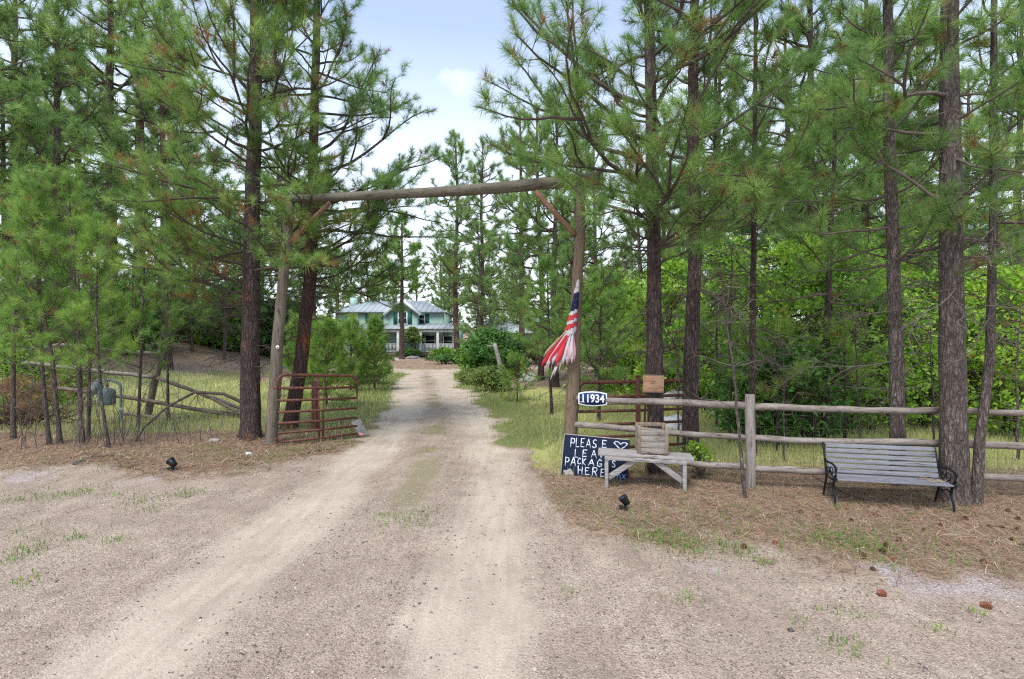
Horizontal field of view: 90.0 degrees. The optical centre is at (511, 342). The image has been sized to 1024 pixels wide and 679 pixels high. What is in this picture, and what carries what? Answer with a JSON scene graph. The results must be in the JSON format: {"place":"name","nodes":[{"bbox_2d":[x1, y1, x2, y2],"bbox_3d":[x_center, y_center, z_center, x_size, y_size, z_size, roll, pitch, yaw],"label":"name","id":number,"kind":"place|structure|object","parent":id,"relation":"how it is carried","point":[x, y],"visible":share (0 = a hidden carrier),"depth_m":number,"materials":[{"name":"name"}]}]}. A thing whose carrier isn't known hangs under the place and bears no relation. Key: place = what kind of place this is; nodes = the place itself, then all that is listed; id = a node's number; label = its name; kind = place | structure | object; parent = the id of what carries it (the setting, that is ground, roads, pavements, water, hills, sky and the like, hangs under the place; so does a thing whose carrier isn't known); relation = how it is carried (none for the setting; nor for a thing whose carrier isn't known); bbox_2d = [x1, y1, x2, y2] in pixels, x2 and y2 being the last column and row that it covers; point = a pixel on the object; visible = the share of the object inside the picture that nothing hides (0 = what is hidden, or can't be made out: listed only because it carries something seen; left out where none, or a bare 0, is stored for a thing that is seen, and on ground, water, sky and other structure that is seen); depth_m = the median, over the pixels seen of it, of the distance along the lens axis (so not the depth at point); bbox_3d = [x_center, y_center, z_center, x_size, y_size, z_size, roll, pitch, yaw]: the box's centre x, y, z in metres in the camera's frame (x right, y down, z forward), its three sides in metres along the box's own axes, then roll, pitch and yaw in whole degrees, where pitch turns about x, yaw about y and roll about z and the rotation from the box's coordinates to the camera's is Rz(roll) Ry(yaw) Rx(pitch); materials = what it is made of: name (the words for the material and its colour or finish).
{"place":"outdoors","nodes":[
{"label":"outdoors","id":0,"kind":"place"},
{"bbox_2d":[185,366,617,453],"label":"verge grass","id":1,"kind":"structure","parent":0,"point":[462,386],"depth_m":14.15,"materials":[{"name":"plant"}]},
{"bbox_2d":[0,329,1023,678],"bbox_3d":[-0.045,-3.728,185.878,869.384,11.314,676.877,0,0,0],"label":"ground","id":2,"kind":"structure","parent":0,"point":[496,607],"depth_m":4.26,"materials":[{"name":"soil"}]},
{"bbox_2d":[0,169,71,439],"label":"young pine","id":3,"kind":"object","parent":2,"relation":"on","point":[13,428],"visible":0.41,"depth_m":9.77,"materials":[{"name":"green plant"}]},
{"bbox_2d":[0,333,83,413],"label":"oak shrub","id":4,"kind":"object","parent":2,"relation":"on","point":[7,367],"visible":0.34,"depth_m":12.45,"materials":[{"name":"green plant"}]},
{"bbox_2d":[0,57,83,375],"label":"pine tree","id":5,"kind":"object","parent":2,"relation":"on","point":[1,162],"visible":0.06,"depth_m":21.88,"materials":[{"name":"green plant"}]},
{"bbox_2d":[0,371,85,429],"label":"brush pile","id":6,"kind":"object","parent":2,"relation":"on","point":[6,412],"visible":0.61,"depth_m":11.19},
{"bbox_2d":[0,0,91,337],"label":"pine tree","id":7,"kind":"object","parent":2,"relation":"on","point":[8,11],"visible":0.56,"depth_m":19.30,"materials":[{"name":"green plant"}]},
{"bbox_2d":[0,155,93,444],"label":"young pine","id":8,"kind":"object","parent":2,"relation":"on","point":[34,182],"visible":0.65,"depth_m":9.30,"materials":[{"name":"green plant"}]},
{"bbox_2d":[0,185,93,444],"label":"young pine","id":9,"kind":"object","parent":2,"relation":"on","point":[21,213],"visible":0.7,"depth_m":9.26,"materials":[{"name":"green plant"}]},
{"bbox_2d":[0,0,95,334],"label":"pine tree","id":10,"kind":"object","parent":2,"relation":"on","point":[7,31],"visible":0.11,"depth_m":29.96,"materials":[{"name":"green plant"}]},
{"bbox_2d":[0,162,132,443],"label":"young pine","id":11,"kind":"object","parent":2,"relation":"on","point":[66,177],"visible":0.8,"depth_m":9.32,"materials":[{"name":"green plant"}]},
{"bbox_2d":[0,0,140,381],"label":"pine tree","id":12,"kind":"object","parent":2,"relation":"on","point":[55,121],"visible":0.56,"depth_m":20.22,"materials":[{"name":"green plant"}]},
{"bbox_2d":[26,46,132,340],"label":"pine tree","id":13,"kind":"object","parent":2,"relation":"on","point":[73,104],"visible":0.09,"depth_m":29.74,"materials":[{"name":"green plant"}]},
{"bbox_2d":[25,207,138,439],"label":"young pine","id":14,"kind":"object","parent":2,"relation":"on","point":[100,272],"visible":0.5,"depth_m":9.77,"materials":[{"name":"green plant"}]},
{"bbox_2d":[34,213,149,447],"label":"young pine","id":15,"kind":"object","parent":2,"relation":"on","point":[90,227],"visible":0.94,"depth_m":9.07,"materials":[{"name":"green plant"}]},
{"bbox_2d":[8,0,185,355],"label":"pine tree","id":16,"kind":"object","parent":2,"relation":"on","point":[111,28],"visible":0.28,"depth_m":26.19,"materials":[{"name":"green plant"}]},
{"bbox_2d":[35,274,177,354],"bbox_3d":[-21.447,-1.414,27.369,6.925,4.659,5.071,0,0,0],"label":"oak shrub","id":17,"kind":"object","parent":2,"relation":"on","point":[155,328],"visible":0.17,"depth_m":26.98,"materials":[{"name":"green plant"}]},
{"bbox_2d":[91,379,122,421],"bbox_3d":[-9.211,1.349,11.600,0.823,1.050,0.340,0,0,0],"label":"gas meter","id":18,"kind":"object","parent":2,"relation":"on","point":[107,400],"visible":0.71,"depth_m":11.54,"materials":[{"name":"paint"}]},
{"bbox_2d":[0,343,263,418],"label":"broken rail fence","id":19,"kind":"object","parent":2,"relation":"on","point":[148,411],"visible":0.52,"depth_m":12.30,"materials":[{"name":"wood"}]},
{"bbox_2d":[93,214,184,426],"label":"young pine","id":20,"kind":"object","parent":2,"relation":"on","point":[144,318],"visible":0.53,"depth_m":11.13,"materials":[{"name":"green plant"}]},
{"bbox_2d":[49,0,237,349],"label":"pine tree","id":21,"kind":"object","parent":2,"relation":"on","point":[107,43],"visible":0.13,"depth_m":27.51,"materials":[{"name":"green plant"}]},
{"bbox_2d":[70,0,228,369],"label":"pine tree","id":22,"kind":"object","parent":2,"relation":"on","point":[120,143],"visible":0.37,"depth_m":24.14,"materials":[{"name":"green plant"}]},
{"bbox_2d":[103,85,208,342],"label":"pine tree","id":23,"kind":"object","parent":2,"relation":"on","point":[127,253],"visible":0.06,"depth_m":30.32,"materials":[{"name":"green plant"}]},
{"bbox_2d":[121,243,212,420],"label":"young pine","id":24,"kind":"object","parent":2,"relation":"on","point":[169,302],"visible":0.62,"depth_m":11.98,"materials":[{"name":"green plant"}]},
{"bbox_2d":[159,200,223,352],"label":"pine tree","id":25,"kind":"object","parent":2,"relation":"on","point":[191,334],"visible":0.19,"depth_m":29.81,"materials":[{"name":"green plant"}]},
{"bbox_2d":[180,184,266,359],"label":"pine tree","id":26,"kind":"object","parent":2,"relation":"on","point":[225,284],"visible":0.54,"depth_m":29.58,"materials":[{"name":"green plant"}]},
{"bbox_2d":[183,302,263,347],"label":"oak shrub","id":27,"kind":"object","parent":2,"relation":"on","point":[199,341],"visible":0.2,"depth_m":33.12,"materials":[{"name":"green plant"}]},
{"bbox_2d":[75,0,378,440],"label":"pine tree","id":28,"kind":"object","parent":2,"relation":"on","point":[248,258],"visible":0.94,"depth_m":9.26,"materials":[{"name":"green plant"}]},
{"bbox_2d":[186,278,272,351],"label":"oak shrub","id":29,"kind":"object","parent":2,"relation":"on","point":[262,338],"visible":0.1,"depth_m":33.39,"materials":[{"name":"green plant"}]},
{"bbox_2d":[236,144,303,336],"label":"pine tree","id":30,"kind":"object","parent":2,"relation":"on","point":[265,292],"visible":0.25,"depth_m":34.08,"materials":[{"name":"green plant"}]},
{"bbox_2d":[266,306,337,396],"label":"young pine","id":31,"kind":"object","parent":2,"relation":"on","point":[289,348],"visible":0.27,"depth_m":16.24,"materials":[{"name":"green plant"}]},
{"bbox_2d":[167,0,458,429],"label":"pine tree","id":32,"kind":"object","parent":2,"relation":"on","point":[356,102],"visible":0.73,"depth_m":10.88,"materials":[{"name":"green plant"}]},
{"bbox_2d":[285,222,342,332],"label":"pine tree","id":33,"kind":"object","parent":2,"relation":"on","point":[331,309],"visible":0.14,"depth_m":37.45,"materials":[{"name":"green plant"}]},
{"bbox_2d":[302,312,376,406],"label":"young pine","id":34,"kind":"object","parent":2,"relation":"on","point":[325,326],"visible":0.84,"depth_m":14.31,"materials":[{"name":"green plant"}]},
{"bbox_2d":[321,311,379,391],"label":"young pine","id":35,"kind":"object","parent":2,"relation":"on","point":[357,341],"visible":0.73,"depth_m":18.85,"materials":[{"name":"green plant"}]},
{"bbox_2d":[341,312,398,388],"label":"young pine","id":36,"kind":"object","parent":2,"relation":"on","point":[375,326],"visible":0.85,"depth_m":19.84,"materials":[{"name":"green plant"}]},
{"bbox_2d":[335,298,462,356],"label":"house","id":37,"kind":"structure","parent":2,"relation":"on","point":[428,321],"depth_m":57.91,"materials":[{"name":"green"}]},
{"bbox_2d":[368,209,430,359],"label":"pine tree","id":38,"kind":"object","parent":2,"relation":"on","point":[415,284],"visible":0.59,"depth_m":46.86,"materials":[{"name":"green plant"}]},
{"bbox_2d":[264,171,599,444],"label":"entrance arch","id":39,"kind":"structure","parent":2,"relation":"on","point":[573,373],"depth_m":8.34,"materials":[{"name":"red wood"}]},
{"bbox_2d":[274,373,362,443],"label":"tube gate","id":40,"kind":"structure","parent":39,"relation":"attached to","point":[318,410],"depth_m":9.68,"materials":[{"name":"brown metal"}]},
{"bbox_2d":[541,277,579,379],"bbox_3d":[0.702,-0.184,7.370,0.558,1.516,0.112,0,0,0],"label":"flag","id":41,"kind":"object","parent":39,"relation":"attached to","point":[561,348],"visible":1,"depth_m":7.33,"materials":[{"name":"fabric"}]},
{"bbox_2d":[432,244,467,336],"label":"pine tree","id":42,"kind":"object","parent":2,"relation":"on","point":[447,299],"visible":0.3,"depth_m":65.39,"materials":[{"name":"green plant"}]},
{"bbox_2d":[420,129,484,352],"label":"pine tree","id":43,"kind":"object","parent":2,"relation":"on","point":[444,260],"visible":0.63,"depth_m":40.89,"materials":[{"name":"green plant"}]},
{"bbox_2d":[448,218,509,347],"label":"pine tree","id":44,"kind":"object","parent":2,"relation":"on","point":[463,328],"visible":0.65,"depth_m":32.90,"materials":[{"name":"green plant"}]},
{"bbox_2d":[448,135,516,335],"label":"pine tree","id":45,"kind":"object","parent":2,"relation":"on","point":[481,174],"visible":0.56,"depth_m":36.81,"materials":[{"name":"green plant"}]},
{"bbox_2d":[460,364,518,391],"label":"oak shrub","id":46,"kind":"object","parent":2,"relation":"on","point":[488,376],"visible":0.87,"depth_m":19.25,"materials":[{"name":"green plant"}]},
{"bbox_2d":[450,323,533,376],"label":"oak shrub","id":47,"kind":"object","parent":2,"relation":"on","point":[481,340],"visible":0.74,"depth_m":26.21,"materials":[{"name":"green plant"}]},
{"bbox_2d":[479,345,536,401],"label":"young pine","id":48,"kind":"object","parent":2,"relation":"on","point":[521,362],"visible":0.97,"depth_m":15.96,"materials":[{"name":"green plant"}]},
{"bbox_2d":[0,338,1023,593],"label":"needle litter","id":49,"kind":"object","parent":2,"relation":"on","point":[28,456],"visible":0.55,"depth_m":6.10,"materials":[{"name":"plant"}]},
{"bbox_2d":[0,361,1023,481],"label":"meadow grass","id":50,"kind":"structure","parent":2,"relation":"on","point":[236,394],"depth_m":11.78,"materials":[{"name":"plant"}]},
{"bbox_2d":[0,376,1023,664],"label":"weeds","id":51,"kind":"object","parent":2,"relation":"on","point":[726,544],"visible":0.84,"depth_m":5.01,"materials":[{"name":"green plant"}]},
{"bbox_2d":[485,104,557,358],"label":"pine tree","id":52,"kind":"object","parent":2,"relation":"on","point":[495,219],"visible":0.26,"depth_m":33.81,"materials":[{"name":"green plant"}]},
{"bbox_2d":[478,101,596,380],"bbox_3d":[1.497,-4.863,24.636,6.529,14.029,5.332,0,0,-2],"label":"pine tree","id":53,"kind":"object","parent":2,"relation":"on","point":[514,260],"visible":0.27,"depth_m":24.60,"materials":[{"name":"green plant"}]},
{"bbox_2d":[511,251,597,414],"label":"young pine","id":54,"kind":"object","parent":2,"relation":"on","point":[542,287],"visible":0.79,"depth_m":13.16,"materials":[{"name":"green plant"}]},
{"bbox_2d":[494,81,621,386],"bbox_3d":[1.546,-4.387,21.244,6.048,12.995,4.939,0,0,-37],"label":"pine tree","id":55,"kind":"object","parent":2,"relation":"on","point":[542,244],"visible":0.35,"depth_m":20.94,"materials":[{"name":"green plant"}]},
{"bbox_2d":[520,138,641,395],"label":"pine tree","id":56,"kind":"object","parent":2,"relation":"on","point":[565,206],"visible":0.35,"depth_m":15.39,"materials":[{"name":"green plant"}]},
{"bbox_2d":[546,123,639,376],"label":"pine tree","id":57,"kind":"object","parent":2,"relation":"on","point":[596,259],"visible":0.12,"depth_m":26.70,"materials":[{"name":"green plant"}]},
{"bbox_2d":[560,434,629,479],"bbox_3d":[1.165,1.620,7.220,0.964,0.574,0.154,0,0,23],"label":"chalk sign","id":58,"kind":"object","parent":2,"relation":"on","point":[580,455],"visible":0.91,"depth_m":7.25,"materials":[{"name":"paint"}]},
{"bbox_2d":[566,258,647,420],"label":"young pine","id":59,"kind":"object","parent":2,"relation":"on","point":[606,314],"visible":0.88,"depth_m":12.05,"materials":[{"name":"green plant"}]},
{"bbox_2d":[556,266,677,394],"bbox_3d":[3.984,-0.427,18.417,4.692,4.716,3.745,0,0,36],"label":"oak shrub","id":60,"kind":"object","parent":2,"relation":"on","point":[624,362],"visible":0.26,"depth_m":18.12,"materials":[{"name":"green plant"}]},
{"bbox_2d":[578,379,682,447],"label":"tube gate","id":61,"kind":"structure","parent":2,"relation":"on","point":[644,410],"depth_m":8.10,"materials":[{"name":"metal"}]},
{"bbox_2d":[590,124,682,350],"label":"pine tree","id":62,"kind":"object","parent":2,"relation":"on","point":[639,270],"visible":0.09,"depth_m":20.07,"materials":[{"name":"green plant"}]},
{"bbox_2d":[470,0,819,474],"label":"pine tree","id":63,"kind":"object","parent":2,"relation":"on","point":[582,84],"visible":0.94,"depth_m":6.58,"materials":[{"name":"green plant"}]},
{"bbox_2d":[612,284,677,406],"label":"young pine","id":64,"kind":"object","parent":2,"relation":"on","point":[638,303],"visible":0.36,"depth_m":13.96,"materials":[{"name":"green plant"}]},
{"bbox_2d":[598,448,693,491],"bbox_3d":[1.730,1.680,6.688,1.190,0.498,0.320,0,0,11],"label":"bench","id":65,"kind":"object","parent":2,"relation":"on","point":[631,457],"visible":0.88,"depth_m":6.57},
{"bbox_2d":[635,422,668,455],"bbox_3d":[1.830,1.266,6.710,0.387,0.383,0.322,0,0,8],"label":"slatted crate","id":66,"kind":"object","parent":65,"relation":"on","point":[652,442],"visible":1,"depth_m":6.58,"materials":[{"name":"brown wood"}]},
{"bbox_2d":[610,248,725,394],"bbox_3d":[5.023,-0.495,16.012,3.501,4.748,3.324,0,0,-16],"label":"oak shrub","id":67,"kind":"object","parent":2,"relation":"on","point":[671,263],"visible":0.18,"depth_m":15.78,"materials":[{"name":"green plant"}]},
{"bbox_2d":[680,439,719,478],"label":"seedling","id":68,"kind":"object","parent":2,"relation":"on","point":[701,456],"visible":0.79,"depth_m":6.97,"materials":[{"name":"green plant"}]},
{"bbox_2d":[663,295,748,426],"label":"young pine","id":69,"kind":"object","parent":2,"relation":"on","point":[705,319],"visible":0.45,"depth_m":10.98,"materials":[{"name":"green plant"}]},
{"bbox_2d":[560,0,852,460],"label":"pine tree","id":70,"kind":"object","parent":2,"relation":"on","point":[690,418],"visible":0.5,"depth_m":7.64,"materials":[{"name":"green plant"}]},
{"bbox_2d":[661,24,766,380],"bbox_3d":[9.354,-6.256,23.580,6.401,16.866,4.960,0,0,-30],"label":"pine tree","id":71,"kind":"object","parent":2,"relation":"on","point":[727,129],"visible":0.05,"depth_m":23.54,"materials":[{"name":"green plant"}]},
{"bbox_2d":[675,267,764,497],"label":"dead sapling","id":72,"kind":"object","parent":2,"relation":"on","point":[732,365],"visible":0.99,"depth_m":6.23,"materials":[{"name":"brown plant"}]},
{"bbox_2d":[659,11,781,397],"bbox_3d":[6.769,-4.372,16.793,4.053,13.066,4.652,0,0,-22],"label":"pine tree","id":73,"kind":"object","parent":2,"relation":"on","point":[713,138],"visible":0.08,"depth_m":16.52,"materials":[{"name":"green plant"}]},
{"bbox_2d":[661,230,793,410],"bbox_3d":[5.425,-0.545,13.465,3.775,4.927,3.022,0,0,0],"label":"oak shrub","id":74,"kind":"object","parent":2,"relation":"on","point":[708,366],"visible":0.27,"depth_m":13.21,"materials":[{"name":"green plant"}]},
{"bbox_2d":[678,229,786,441],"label":"dead sapling","id":75,"kind":"object","parent":2,"relation":"on","point":[730,378],"visible":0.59,"depth_m":9.47,"materials":[{"name":"brown plant"}]},
{"bbox_2d":[671,0,835,455],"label":"pine tree","id":76,"kind":"object","parent":2,"relation":"on","point":[770,38],"visible":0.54,"depth_m":8.35,"materials":[{"name":"green plant"}]},
{"bbox_2d":[701,344,811,444],"bbox_3d":[4.499,0.977,9.725,2.056,1.922,2.034,0,0,0],"label":"oak shrub","id":77,"kind":"object","parent":2,"relation":"on","point":[741,393],"visible":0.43,"depth_m":9.38,"materials":[{"name":"green plant"}]},
{"bbox_2d":[718,12,858,393],"bbox_3d":[7.738,-3.713,14.596,4.162,11.691,3.626,0,0,-30],"label":"pine tree","id":78,"kind":"object","parent":2,"relation":"on","point":[762,130],"visible":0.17,"depth_m":14.66,"materials":[{"name":"green plant"}]},
{"bbox_2d":[723,302,856,449],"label":"young pine","id":79,"kind":"object","parent":2,"relation":"on","point":[782,317],"visible":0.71,"depth_m":8.84,"materials":[{"name":"green plant"}]},
{"bbox_2d":[748,325,833,460],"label":"dead sapling","id":80,"kind":"object","parent":2,"relation":"on","point":[783,402],"visible":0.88,"depth_m":8.02,"materials":[{"name":"brown plant"}]},
{"bbox_2d":[574,394,1023,493],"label":"rail fence","id":81,"kind":"object","parent":2,"relation":"on","point":[750,437],"visible":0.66,"depth_m":6.54,"materials":[{"name":"wood"}]},
{"bbox_2d":[712,233,888,422],"bbox_3d":[6.254,-0.296,11.227,3.573,4.433,3.063,0,0,0],"label":"oak shrub","id":82,"kind":"object","parent":2,"relation":"on","point":[790,250],"visible":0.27,"depth_m":10.97,"materials":[{"name":"green plant"}]},
{"bbox_2d":[734,336,888,445],"bbox_3d":[5.228,0.887,9.233,2.354,2.012,1.950,0,0,0],"label":"oak shrub","id":83,"kind":"object","parent":2,"relation":"on","point":[817,373],"visible":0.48,"depth_m":8.99,"materials":[{"name":"green plant"}]},
{"bbox_2d":[706,0,938,377],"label":"pine tree","id":84,"kind":"object","parent":2,"relation":"on","point":[803,25],"visible":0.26,"depth_m":12.28,"materials":[{"name":"green plant"}]},
{"bbox_2d":[724,69,937,437],"bbox_3d":[5.771,-1.502,9.019,3.264,6.914,3.310,0,0,0],"label":"pine tree","id":85,"kind":"object","parent":2,"relation":"on","point":[832,142],"visible":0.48,"depth_m":9.14,"materials":[{"name":"green plant"}]},
{"bbox_2d":[775,300,922,437],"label":"young pine","id":86,"kind":"object","parent":2,"relation":"on","point":[839,336],"visible":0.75,"depth_m":8.96,"materials":[{"name":"green plant"}]},
{"bbox_2d":[765,226,938,432],"bbox_3d":[7.193,-0.227,10.570,3.521,4.294,2.695,0,0,0],"label":"oak shrub","id":87,"kind":"object","parent":2,"relation":"on","point":[840,278],"visible":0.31,"depth_m":10.15,"materials":[{"name":"green plant"}]},
{"bbox_2d":[801,290,924,453],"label":"dead sapling","id":88,"kind":"object","parent":2,"relation":"on","point":[858,405],"visible":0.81,"depth_m":8.19,"materials":[{"name":"brown plant"}]},
{"bbox_2d":[790,0,938,223],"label":"pine tree","id":89,"kind":"object","parent":2,"relation":"on","point":[840,56],"visible":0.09,"depth_m":19.63,"materials":[{"name":"green plant"}]},
{"bbox_2d":[798,4,970,369],"bbox_3d":[10.491,-3.809,14.850,4.490,11.814,5.498,0,0,36],"label":"pine tree","id":90,"kind":"object","parent":2,"relation":"on","point":[879,180],"visible":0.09,"depth_m":14.21,"materials":[{"name":"green plant"}]},
{"bbox_2d":[821,442,957,513],"bbox_3d":[4.363,1.579,5.976,1.210,0.695,0.465,0,0,13],"label":"park bench","id":91,"kind":"object","parent":2,"relation":"on","point":[876,479],"visible":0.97,"depth_m":6.04,"materials":[{"name":"wood"}]},
{"bbox_2d":[770,0,1023,487],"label":"pine tree","id":92,"kind":"object","parent":2,"relation":"on","point":[895,354],"visible":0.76,"depth_m":6.56,"materials":[{"name":"green plant"}]},
{"bbox_2d":[820,0,1023,506],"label":"pine tree","id":93,"kind":"object","parent":2,"relation":"on","point":[954,449],"visible":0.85,"depth_m":5.93,"materials":[{"name":"green plant"}]},
{"bbox_2d":[858,4,985,259],"bbox_3d":[13.702,-4.652,17.542,3.968,13.493,5.120,0,0,19],"label":"pine tree","id":94,"kind":"object","parent":2,"relation":"on","point":[874,207],"visible":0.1,"depth_m":16.50,"materials":[{"name":"green plant"}]},
{"bbox_2d":[844,233,1023,428],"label":"oak shrub","id":95,"kind":"object","parent":2,"relation":"on","point":[916,367],"visible":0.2,"depth_m":10.57,"materials":[{"name":"green plant"}]},
{"bbox_2d":[869,0,1023,505],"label":"pine tree","id":96,"kind":"object","parent":2,"relation":"on","point":[979,443],"visible":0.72,"depth_m":5.92,"materials":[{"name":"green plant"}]},
{"bbox_2d":[903,262,1023,438],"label":"oak shrub","id":97,"kind":"object","parent":2,"relation":"on","point":[1008,390],"visible":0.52,"depth_m":9.94,"materials":[{"name":"green plant"}]},
{"bbox_2d":[909,60,1023,284],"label":"pine tree","id":98,"kind":"object","parent":2,"relation":"on","point":[968,107],"visible":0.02,"depth_m":21.58,"materials":[{"name":"green plant"}]},
{"bbox_2d":[926,0,1023,392],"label":"pine tree","id":99,"kind":"object","parent":2,"relation":"on","point":[1006,27],"visible":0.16,"depth_m":13.05,"materials":[{"name":"green plant"}]},
{"bbox_2d":[963,9,1023,359],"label":"pine tree","id":100,"kind":"object","parent":2,"relation":"on","point":[967,169],"visible":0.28,"depth_m":11.54,"materials":[{"name":"green plant"}]},
{"bbox_2d":[967,303,1023,460],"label":"dead sapling","id":101,"kind":"object","parent":2,"relation":"on","point":[1018,408],"visible":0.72,"depth_m":7.98,"materials":[{"name":"plant"}]},
{"bbox_2d":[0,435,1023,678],"bbox_3d":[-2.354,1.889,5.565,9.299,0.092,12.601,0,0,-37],"label":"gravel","id":102,"kind":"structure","parent":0,"point":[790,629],"depth_m":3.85,"materials":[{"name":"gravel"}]},
{"bbox_2d":[0,0,1023,327],"label":"sky","id":103,"kind":"structure","parent":0,"point":[447,42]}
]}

